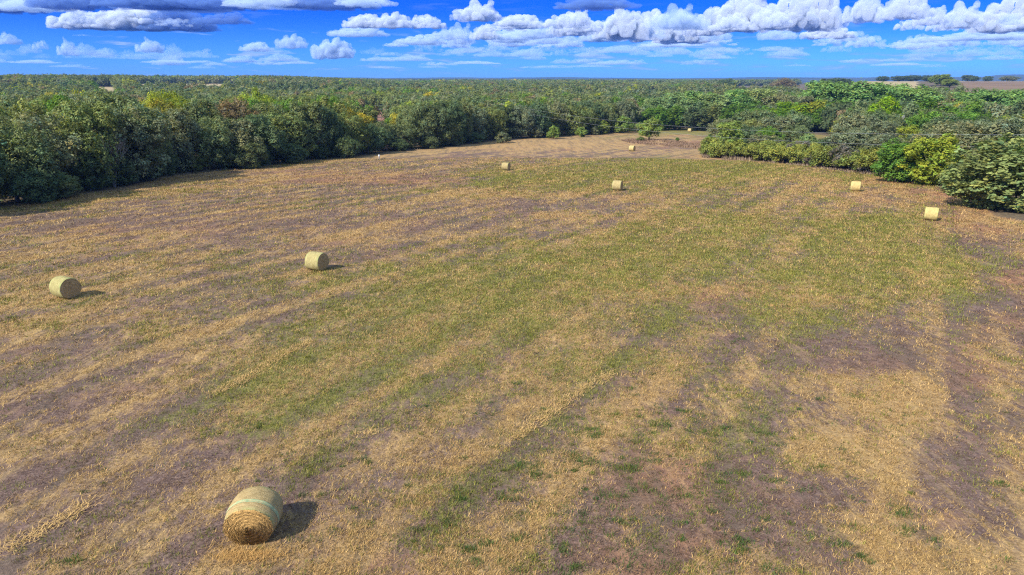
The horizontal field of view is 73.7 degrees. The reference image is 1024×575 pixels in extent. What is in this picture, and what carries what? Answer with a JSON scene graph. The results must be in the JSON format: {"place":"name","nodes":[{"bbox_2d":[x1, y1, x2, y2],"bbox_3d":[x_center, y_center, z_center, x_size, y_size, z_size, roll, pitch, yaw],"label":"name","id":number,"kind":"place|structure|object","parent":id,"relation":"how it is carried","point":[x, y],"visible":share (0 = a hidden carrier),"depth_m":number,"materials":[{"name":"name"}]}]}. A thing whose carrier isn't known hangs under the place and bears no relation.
{"place":"outdoors","nodes":[
{"label":"outdoors","id":0,"kind":"place"},
{"bbox_2d":[0,74,1023,574],"bbox_3d":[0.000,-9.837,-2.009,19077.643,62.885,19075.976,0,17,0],"label":"ground","id":1,"kind":"structure","parent":0,"point":[598,146],"depth_m":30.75,"materials":[{"name":"beige plant"}]},
{"bbox_2d":[0,149,11,190],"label":"oak tree","id":2,"kind":"object","parent":1,"relation":"on","point":[6,163],"visible":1,"depth_m":79.26,"materials":[{"name":"green plant"}]},
{"bbox_2d":[1,98,57,129],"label":"oak tree","id":3,"kind":"object","parent":1,"relation":"on","point":[40,109],"visible":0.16,"depth_m":96.59,"materials":[{"name":"green plant"}]},
{"bbox_2d":[0,114,59,201],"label":"oak tree","id":4,"kind":"object","parent":1,"relation":"on","point":[22,140],"visible":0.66,"depth_m":82.91,"materials":[{"name":"green plant"}]},
{"bbox_2d":[0,160,65,202],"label":"understory tree","id":5,"kind":"object","parent":1,"relation":"on","point":[25,190],"visible":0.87,"depth_m":82.66,"materials":[{"name":"green plant"}]},
{"bbox_2d":[2,108,91,191],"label":"oak tree","id":6,"kind":"object","parent":1,"relation":"on","point":[64,162],"visible":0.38,"depth_m":90.62,"materials":[{"name":"green plant"}]},
{"bbox_2d":[34,91,71,114],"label":"leafy tree","id":7,"kind":"object","parent":1,"relation":"on","point":[49,105],"visible":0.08,"depth_m":114.77,"materials":[{"name":"green plant"}]},
{"bbox_2d":[30,170,82,198],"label":"understory tree","id":8,"kind":"object","parent":1,"relation":"on","point":[69,184],"visible":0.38,"depth_m":87.26,"materials":[{"name":"green plant"}]},
{"bbox_2d":[49,276,80,298],"bbox_3d":[-28.640,-0.031,43.788,1.278,1.392,1.419,9,19,27],"label":"hay bale","id":9,"kind":"object","parent":1,"relation":"on","point":[66,287],"visible":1,"depth_m":43.37},
{"bbox_2d":[49,99,126,189],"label":"oak tree","id":10,"kind":"object","parent":1,"relation":"on","point":[80,116],"visible":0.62,"depth_m":95.01,"materials":[{"name":"green plant"}]},
{"bbox_2d":[66,153,114,190],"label":"understory tree","id":11,"kind":"object","parent":1,"relation":"on","point":[85,175],"visible":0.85,"depth_m":94.05,"materials":[{"name":"green plant"}]},
{"bbox_2d":[72,88,134,114],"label":"oak tree","id":12,"kind":"object","parent":1,"relation":"on","point":[116,100],"visible":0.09,"depth_m":108.80,"materials":[{"name":"green plant"}]},
{"bbox_2d":[110,162,139,185],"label":"understory tree","id":13,"kind":"object","parent":1,"relation":"on","point":[127,180],"visible":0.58,"depth_m":99.50,"materials":[{"name":"green plant"}]},
{"bbox_2d":[86,103,173,182],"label":"oak tree","id":14,"kind":"object","parent":1,"relation":"on","point":[141,162],"visible":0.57,"depth_m":101.45,"materials":[{"name":"green plant"}]},
{"bbox_2d":[107,99,175,179],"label":"oak tree","id":15,"kind":"object","parent":1,"relation":"on","point":[142,109],"visible":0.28,"depth_m":103.90,"materials":[{"name":"green plant"}]},
{"bbox_2d":[139,88,186,104],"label":"oak tree","id":16,"kind":"object","parent":1,"relation":"on","point":[171,96],"visible":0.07,"depth_m":141.69,"materials":[{"name":"green plant"}]},
{"bbox_2d":[144,95,192,134],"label":"oak tree","id":17,"kind":"object","parent":1,"relation":"on","point":[155,103],"visible":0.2,"depth_m":120.00,"materials":[{"name":"green plant"}]},
{"bbox_2d":[161,147,179,175],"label":"understory tree","id":18,"kind":"object","parent":1,"relation":"on","point":[172,164],"visible":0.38,"depth_m":113.11,"materials":[{"name":"green plant"}]},
{"bbox_2d":[148,105,203,172],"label":"oak tree","id":19,"kind":"object","parent":1,"relation":"on","point":[181,126],"visible":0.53,"depth_m":116.59,"materials":[{"name":"green plant"}]},
{"bbox_2d":[179,152,207,170],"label":"understory tree","id":20,"kind":"object","parent":1,"relation":"on","point":[199,165],"visible":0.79,"depth_m":119.10,"materials":[{"name":"green plant"}]},
{"bbox_2d":[182,95,222,163],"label":"oak tree","id":21,"kind":"object","parent":1,"relation":"on","point":[194,109],"visible":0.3,"depth_m":130.77,"materials":[{"name":"green plant"}]},
{"bbox_2d":[187,113,241,168],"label":"oak tree","id":22,"kind":"object","parent":1,"relation":"on","point":[212,139],"visible":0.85,"depth_m":121.64,"materials":[{"name":"green plant"}]},
{"bbox_2d":[208,97,260,122],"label":"leafy tree","id":23,"kind":"object","parent":1,"relation":"on","point":[226,107],"visible":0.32,"depth_m":138.81,"materials":[{"name":"green plant"}]},
{"bbox_2d":[207,118,263,167],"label":"oak tree","id":24,"kind":"object","parent":1,"relation":"on","point":[241,132],"visible":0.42,"depth_m":124.66,"materials":[{"name":"green plant"}]},
{"bbox_2d":[224,142,268,168],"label":"understory tree","id":25,"kind":"object","parent":1,"relation":"on","point":[251,158],"visible":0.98,"depth_m":123.39,"materials":[{"name":"green plant"}]},
{"bbox_2d":[222,486,282,544],"bbox_3d":[-7.579,6.692,20.092,1.528,1.316,1.322,-1,17,-4],"label":"hay bale","id":26,"kind":"object","parent":1,"relation":"on","point":[257,511],"visible":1,"depth_m":19.57,"materials":[{"name":"plant"}]},
{"bbox_2d":[238,86,275,105],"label":"oak tree","id":27,"kind":"object","parent":1,"relation":"on","point":[265,99],"visible":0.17,"depth_m":172.18,"materials":[{"name":"green plant"}]},
{"bbox_2d":[235,113,287,164],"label":"oak tree","id":28,"kind":"object","parent":1,"relation":"on","point":[263,127],"visible":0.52,"depth_m":129.63,"materials":[{"name":"green plant"}]},
{"bbox_2d":[248,101,287,130],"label":"oak tree","id":29,"kind":"object","parent":1,"relation":"on","point":[274,108],"visible":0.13,"depth_m":143.53,"materials":[{"name":"green plant"}]},
{"bbox_2d":[253,110,318,161],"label":"oak tree","id":30,"kind":"object","parent":1,"relation":"on","point":[292,135],"visible":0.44,"depth_m":136.97,"materials":[{"name":"green plant"}]},
{"bbox_2d":[274,142,308,163],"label":"understory tree","id":31,"kind":"object","parent":1,"relation":"on","point":[292,151],"visible":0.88,"depth_m":133.75,"materials":[{"name":"green plant"}]},
{"bbox_2d":[282,100,331,159],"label":"oak tree","id":32,"kind":"object","parent":1,"relation":"on","point":[316,107],"visible":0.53,"depth_m":141.87,"materials":[{"name":"green plant"}]},
{"bbox_2d":[0,132,614,206],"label":"brush","id":33,"kind":"object","parent":1,"relation":"on","point":[14,203],"visible":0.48,"depth_m":120.23,"materials":[{"name":"green plant"}]},
{"bbox_2d":[305,251,328,270],"bbox_3d":[-14.607,-1.982,51.126,1.278,1.399,1.419,7,18,23],"label":"hay bale","id":34,"kind":"object","parent":1,"relation":"on","point":[317,261],"visible":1,"depth_m":50.66},
{"bbox_2d":[304,101,346,156],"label":"oak tree","id":35,"kind":"object","parent":1,"relation":"on","point":[328,135],"visible":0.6,"depth_m":144.63,"materials":[{"name":"green plant"}]},
{"bbox_2d":[310,94,352,118],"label":"oak tree","id":36,"kind":"object","parent":1,"relation":"on","point":[339,109],"visible":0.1,"depth_m":160.42,"materials":[{"name":"green plant"}]},
{"bbox_2d":[333,135,361,157],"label":"understory tree","id":37,"kind":"object","parent":1,"relation":"on","point":[350,147],"visible":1,"depth_m":145.41,"materials":[{"name":"green plant"}]},
{"bbox_2d":[330,111,374,154],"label":"oak tree","id":38,"kind":"object","parent":1,"relation":"on","point":[352,124],"visible":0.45,"depth_m":152.09,"materials":[{"name":"green plant"}]},
{"bbox_2d":[351,123,391,153],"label":"oak tree","id":39,"kind":"object","parent":1,"relation":"on","point":[378,136],"visible":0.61,"depth_m":157.05,"materials":[{"name":"green plant"}]},
{"bbox_2d":[368,121,397,150],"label":"oak tree","id":40,"kind":"object","parent":1,"relation":"on","point":[385,126],"visible":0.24,"depth_m":167.10,"materials":[{"name":"green plant"}]},
{"bbox_2d":[1,73,802,89],"bbox_3d":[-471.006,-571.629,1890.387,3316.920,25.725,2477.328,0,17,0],"label":"horizon woodland","id":41,"kind":"object","parent":1,"relation":"on","point":[221,79],"visible":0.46,"depth_m":1053.89,"materials":[{"name":"green plant"}]},
{"bbox_2d":[382,123,423,147],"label":"oak tree","id":42,"kind":"object","parent":1,"relation":"on","point":[402,132],"visible":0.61,"depth_m":170.94,"materials":[{"name":"green plant"}]},
{"bbox_2d":[406,100,448,147],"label":"oak tree","id":43,"kind":"object","parent":1,"relation":"on","point":[429,129],"visible":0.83,"depth_m":173.61,"materials":[{"name":"green plant"}]},
{"bbox_2d":[401,104,461,145],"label":"oak tree","id":44,"kind":"object","parent":1,"relation":"on","point":[450,131],"visible":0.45,"depth_m":177.49,"materials":[{"name":"green plant"}]},
{"bbox_2d":[438,98,466,145],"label":"oak tree","id":45,"kind":"object","parent":1,"relation":"on","point":[458,115],"visible":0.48,"depth_m":183.20,"materials":[{"name":"green plant"}]},
{"bbox_2d":[448,100,473,143],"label":"oak tree","id":46,"kind":"object","parent":1,"relation":"on","point":[468,110],"visible":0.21,"depth_m":192.17,"materials":[{"name":"green plant"}]},
{"bbox_2d":[470,106,489,138],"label":"oak tree","id":47,"kind":"object","parent":1,"relation":"on","point":[482,122],"visible":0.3,"depth_m":199.04,"materials":[{"name":"green plant"}]},
{"bbox_2d":[0,73,969,95],"bbox_3d":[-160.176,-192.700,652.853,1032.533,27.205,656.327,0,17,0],"label":"distant woodland","id":48,"kind":"object","parent":1,"relation":"on","point":[63,82],"visible":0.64,"depth_m":572.47,"materials":[{"name":"green plant"}]},
{"bbox_2d":[479,106,508,139],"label":"oak tree","id":49,"kind":"object","parent":1,"relation":"on","point":[497,126],"visible":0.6,"depth_m":208.00,"materials":[{"name":"green plant"}]},
{"bbox_2d":[495,103,521,137],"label":"oak tree","id":50,"kind":"object","parent":1,"relation":"on","point":[508,115],"visible":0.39,"depth_m":216.67,"materials":[{"name":"green plant"}]},
{"bbox_2d":[0,88,1023,129],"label":"woodland","id":51,"kind":"object","parent":1,"relation":"on","point":[388,101],"visible":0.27,"depth_m":309.53,"materials":[{"name":"green plant"}]},
{"bbox_2d":[507,104,537,137],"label":"oak tree","id":52,"kind":"object","parent":1,"relation":"on","point":[524,122],"visible":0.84,"depth_m":217.24,"materials":[{"name":"green plant"}]},
{"bbox_2d":[521,98,551,136],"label":"oak tree","id":53,"kind":"object","parent":1,"relation":"on","point":[541,111],"visible":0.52,"depth_m":220.81,"materials":[{"name":"green plant"}]},
{"bbox_2d":[545,99,572,135],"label":"oak tree","id":54,"kind":"object","parent":1,"relation":"on","point":[558,107],"visible":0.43,"depth_m":234.38,"materials":[{"name":"green plant"}]},
{"bbox_2d":[557,105,593,134],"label":"oak tree","id":55,"kind":"object","parent":1,"relation":"on","point":[579,121],"visible":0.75,"depth_m":234.78,"materials":[{"name":"green plant"}]},
{"bbox_2d":[574,105,601,131],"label":"oak tree","id":56,"kind":"object","parent":1,"relation":"on","point":[591,123],"visible":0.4,"depth_m":241.36,"materials":[{"name":"green plant"}]},
{"bbox_2d":[576,100,604,132],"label":"oak tree","id":57,"kind":"object","parent":1,"relation":"on","point":[597,109],"visible":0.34,"depth_m":245.85,"materials":[{"name":"green plant"}]},
{"bbox_2d":[599,104,618,131],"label":"oak tree","id":58,"kind":"object","parent":1,"relation":"on","point":[608,109],"visible":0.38,"depth_m":251.27,"materials":[{"name":"green plant"}]},
{"bbox_2d":[611,100,635,131],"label":"oak tree","id":59,"kind":"object","parent":1,"relation":"on","point":[623,108],"visible":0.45,"depth_m":260.04,"materials":[{"name":"green plant"}]},
{"bbox_2d":[612,115,634,132],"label":"young tree","id":60,"kind":"object","parent":1,"relation":"on","point":[625,124],"visible":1,"depth_m":250.03,"materials":[{"name":"green plant"}]},
{"bbox_2d":[636,116,662,139],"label":"lone tree","id":61,"kind":"object","parent":1,"relation":"on","point":[648,126],"visible":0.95,"depth_m":208.01,"materials":[{"name":"green plant"}]},
{"bbox_2d":[637,105,670,130],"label":"leafy tree","id":62,"kind":"object","parent":1,"relation":"on","point":[658,111],"visible":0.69,"depth_m":271.03,"materials":[{"name":"green plant"}]},
{"bbox_2d":[640,97,672,117],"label":"cottonwood tree","id":63,"kind":"object","parent":1,"relation":"on","point":[656,102],"visible":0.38,"depth_m":286.38,"materials":[{"name":"green plant"}]},
{"bbox_2d":[621,137,700,148],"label":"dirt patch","id":64,"kind":"object","parent":1,"relation":"on","point":[676,143],"visible":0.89,"depth_m":194.09,"materials":[{"name":"brown soil"}]},
{"bbox_2d":[661,105,691,129],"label":"leafy tree","id":65,"kind":"object","parent":1,"relation":"on","point":[673,116],"visible":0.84,"depth_m":272.18,"materials":[{"name":"green plant"}]},
{"bbox_2d":[659,89,702,113],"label":"cottonwood tree","id":66,"kind":"object","parent":1,"relation":"on","point":[682,101],"visible":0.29,"depth_m":290.04,"materials":[{"name":"green plant"}]},
{"bbox_2d":[678,106,710,130],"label":"leafy tree","id":67,"kind":"object","parent":1,"relation":"on","point":[692,114],"visible":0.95,"depth_m":268.93,"materials":[{"name":"green plant"}]},
{"bbox_2d":[699,102,725,129],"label":"leafy tree","id":68,"kind":"object","parent":1,"relation":"on","point":[714,111],"visible":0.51,"depth_m":272.07,"materials":[{"name":"green plant"}]},
{"bbox_2d":[696,92,731,120],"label":"cottonwood tree","id":69,"kind":"object","parent":1,"relation":"on","point":[724,100],"visible":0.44,"depth_m":293.76,"materials":[{"name":"green plant"}]},
{"bbox_2d":[712,138,736,157],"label":"sumac shrub","id":70,"kind":"object","parent":1,"relation":"on","point":[723,146],"visible":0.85,"depth_m":145.92,"materials":[{"name":"green plant"}]},
{"bbox_2d":[705,120,744,144],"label":"tree","id":71,"kind":"object","parent":1,"relation":"on","point":[730,132],"visible":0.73,"depth_m":148.18,"materials":[{"name":"green plant"}]},
{"bbox_2d":[719,101,751,119],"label":"leafy tree","id":72,"kind":"object","parent":1,"relation":"on","point":[731,112],"visible":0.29,"depth_m":265.44,"materials":[{"name":"green plant"}]},
{"bbox_2d":[724,88,753,105],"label":"cottonwood tree","id":73,"kind":"object","parent":1,"relation":"on","point":[738,95],"visible":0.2,"depth_m":298.43,"materials":[{"name":"green plant"}]},
{"bbox_2d":[740,88,778,104],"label":"cottonwood tree","id":74,"kind":"object","parent":1,"relation":"on","point":[758,94],"visible":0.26,"depth_m":301.98,"materials":[{"name":"green plant"}]},
{"bbox_2d":[747,132,783,143],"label":"oak tree","id":75,"kind":"object","parent":1,"relation":"on","point":[755,138],"visible":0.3,"depth_m":149.27,"materials":[{"name":"green plant"}]},
{"bbox_2d":[750,116,797,142],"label":"oak tree","id":76,"kind":"object","parent":1,"relation":"on","point":[780,124],"visible":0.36,"depth_m":166.89,"materials":[{"name":"green plant"}]},
{"bbox_2d":[763,145,788,161],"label":"sumac shrub","id":77,"kind":"object","parent":1,"relation":"on","point":[779,154],"visible":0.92,"depth_m":135.47,"materials":[{"name":"green plant"}]},
{"bbox_2d":[775,109,813,133],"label":"oak tree","id":78,"kind":"object","parent":1,"relation":"on","point":[797,117],"visible":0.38,"depth_m":177.62,"materials":[{"name":"green plant"}]},
{"bbox_2d":[770,102,818,114],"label":"leafy tree","id":79,"kind":"object","parent":1,"relation":"on","point":[785,105],"visible":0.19,"depth_m":273.01,"materials":[{"name":"green plant"}]},
{"bbox_2d":[782,125,812,143],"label":"oak tree","id":80,"kind":"object","parent":1,"relation":"on","point":[796,132],"visible":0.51,"depth_m":160.56,"materials":[{"name":"green plant"}]},
{"bbox_2d":[702,153,912,180],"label":"undergrowth","id":81,"kind":"object","parent":1,"relation":"on","point":[781,161],"visible":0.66,"depth_m":130.88,"materials":[{"name":"brown plant"}]},
{"bbox_2d":[809,145,834,166],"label":"sumac shrub","id":82,"kind":"object","parent":1,"relation":"on","point":[819,153],"visible":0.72,"depth_m":125.28,"materials":[{"name":"green plant"}]},
{"bbox_2d":[795,80,864,102],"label":"cottonwood tree","id":83,"kind":"object","parent":1,"relation":"on","point":[821,91],"visible":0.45,"depth_m":286.25,"materials":[{"name":"green plant"}]},
{"bbox_2d":[827,144,859,167],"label":"sumac shrub","id":84,"kind":"object","parent":1,"relation":"on","point":[844,148],"visible":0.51,"depth_m":122.35,"materials":[{"name":"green plant"}]},
{"bbox_2d":[831,152,863,170],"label":"sumac shrub","id":85,"kind":"object","parent":1,"relation":"on","point":[844,162],"visible":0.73,"depth_m":119.66,"materials":[{"name":"green plant"}]},
{"bbox_2d":[824,126,877,151],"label":"oak tree","id":86,"kind":"object","parent":1,"relation":"on","point":[841,134],"visible":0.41,"depth_m":126.61,"materials":[{"name":"green plant"}]},
{"bbox_2d":[831,111,871,135],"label":"oak tree","id":87,"kind":"object","parent":1,"relation":"on","point":[850,121],"visible":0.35,"depth_m":155.23,"materials":[{"name":"green plant"}]},
{"bbox_2d":[832,77,900,101],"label":"cottonwood tree","id":88,"kind":"object","parent":1,"relation":"on","point":[856,89],"visible":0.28,"depth_m":280.99,"materials":[{"name":"green plant"}]},
{"bbox_2d":[853,146,880,171],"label":"sumac shrub","id":89,"kind":"object","parent":1,"relation":"on","point":[866,160],"visible":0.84,"depth_m":114.91,"materials":[{"name":"green plant"}]},
{"bbox_2d":[853,114,900,137],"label":"oak tree","id":90,"kind":"object","parent":1,"relation":"on","point":[879,124],"visible":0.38,"depth_m":161.71,"materials":[{"name":"green plant"}]},
{"bbox_2d":[853,131,906,149],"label":"oak tree","id":91,"kind":"object","parent":1,"relation":"on","point":[880,139],"visible":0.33,"depth_m":122.53,"materials":[{"name":"green plant"}]},
{"bbox_2d":[865,93,903,117],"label":"leafy tree","id":92,"kind":"object","parent":1,"relation":"on","point":[886,103],"visible":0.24,"depth_m":190.50,"materials":[{"name":"green plant"}]},
{"bbox_2d":[867,81,918,101],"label":"cottonwood tree","id":93,"kind":"object","parent":1,"relation":"on","point":[900,88],"visible":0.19,"depth_m":285.04,"materials":[{"name":"green plant"}]},
{"bbox_2d":[870,137,928,182],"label":"leafy tree","id":94,"kind":"object","parent":1,"relation":"on","point":[888,159],"visible":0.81,"depth_m":102.82,"materials":[{"name":"green plant"}]},
{"bbox_2d":[895,124,920,143],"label":"tree","id":95,"kind":"object","parent":1,"relation":"on","point":[904,132],"visible":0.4,"depth_m":149.75,"materials":[{"name":"green plant"}]},
{"bbox_2d":[899,87,944,102],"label":"cottonwood tree","id":96,"kind":"object","parent":1,"relation":"on","point":[930,93],"visible":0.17,"depth_m":276.41,"materials":[{"name":"green plant"}]},
{"bbox_2d":[905,110,941,130],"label":"leafy tree","id":97,"kind":"object","parent":1,"relation":"on","point":[915,119],"visible":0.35,"depth_m":166.61,"materials":[{"name":"green plant"}]},
{"bbox_2d":[894,133,963,184],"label":"leafy tree","id":98,"kind":"object","parent":1,"relation":"on","point":[941,149],"visible":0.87,"depth_m":99.52,"materials":[{"name":"green plant"}]},
{"bbox_2d":[909,97,957,113],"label":"leafy tree","id":99,"kind":"object","parent":1,"relation":"on","point":[928,103],"visible":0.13,"depth_m":195.46,"materials":[{"name":"green plant"}]},
{"bbox_2d":[905,119,1012,170],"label":"oak tree","id":100,"kind":"object","parent":1,"relation":"on","point":[970,136],"visible":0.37,"depth_m":105.47,"materials":[{"name":"green plant"}]},
{"bbox_2d":[936,132,1023,212],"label":"leafy tree","id":101,"kind":"object","parent":1,"relation":"on","point":[1007,167],"visible":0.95,"depth_m":76.38,"materials":[{"name":"green plant"}]},
{"bbox_2d":[950,87,1017,104],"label":"cottonwood tree","id":102,"kind":"object","parent":1,"relation":"on","point":[983,93],"visible":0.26,"depth_m":259.94,"materials":[{"name":"green plant"}]},
{"bbox_2d":[955,170,1013,209],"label":"leafy tree","id":103,"kind":"object","parent":1,"relation":"on","point":[980,195],"visible":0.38,"depth_m":78.68,"materials":[{"name":"green plant"}]},
{"bbox_2d":[965,114,1023,157],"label":"oak tree","id":104,"kind":"object","parent":1,"relation":"on","point":[1014,126],"visible":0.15,"depth_m":105.36,"materials":[{"name":"green plant"}]},
{"bbox_2d":[983,88,1023,104],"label":"cottonwood tree","id":105,"kind":"object","parent":1,"relation":"on","point":[1014,98],"visible":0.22,"depth_m":253.03,"materials":[{"name":"green plant"}]},
{"bbox_2d":[0,0,1023,77],"label":"sky","id":106,"kind":"structure","parent":0,"point":[319,38],"materials":[{"name":"blue"}]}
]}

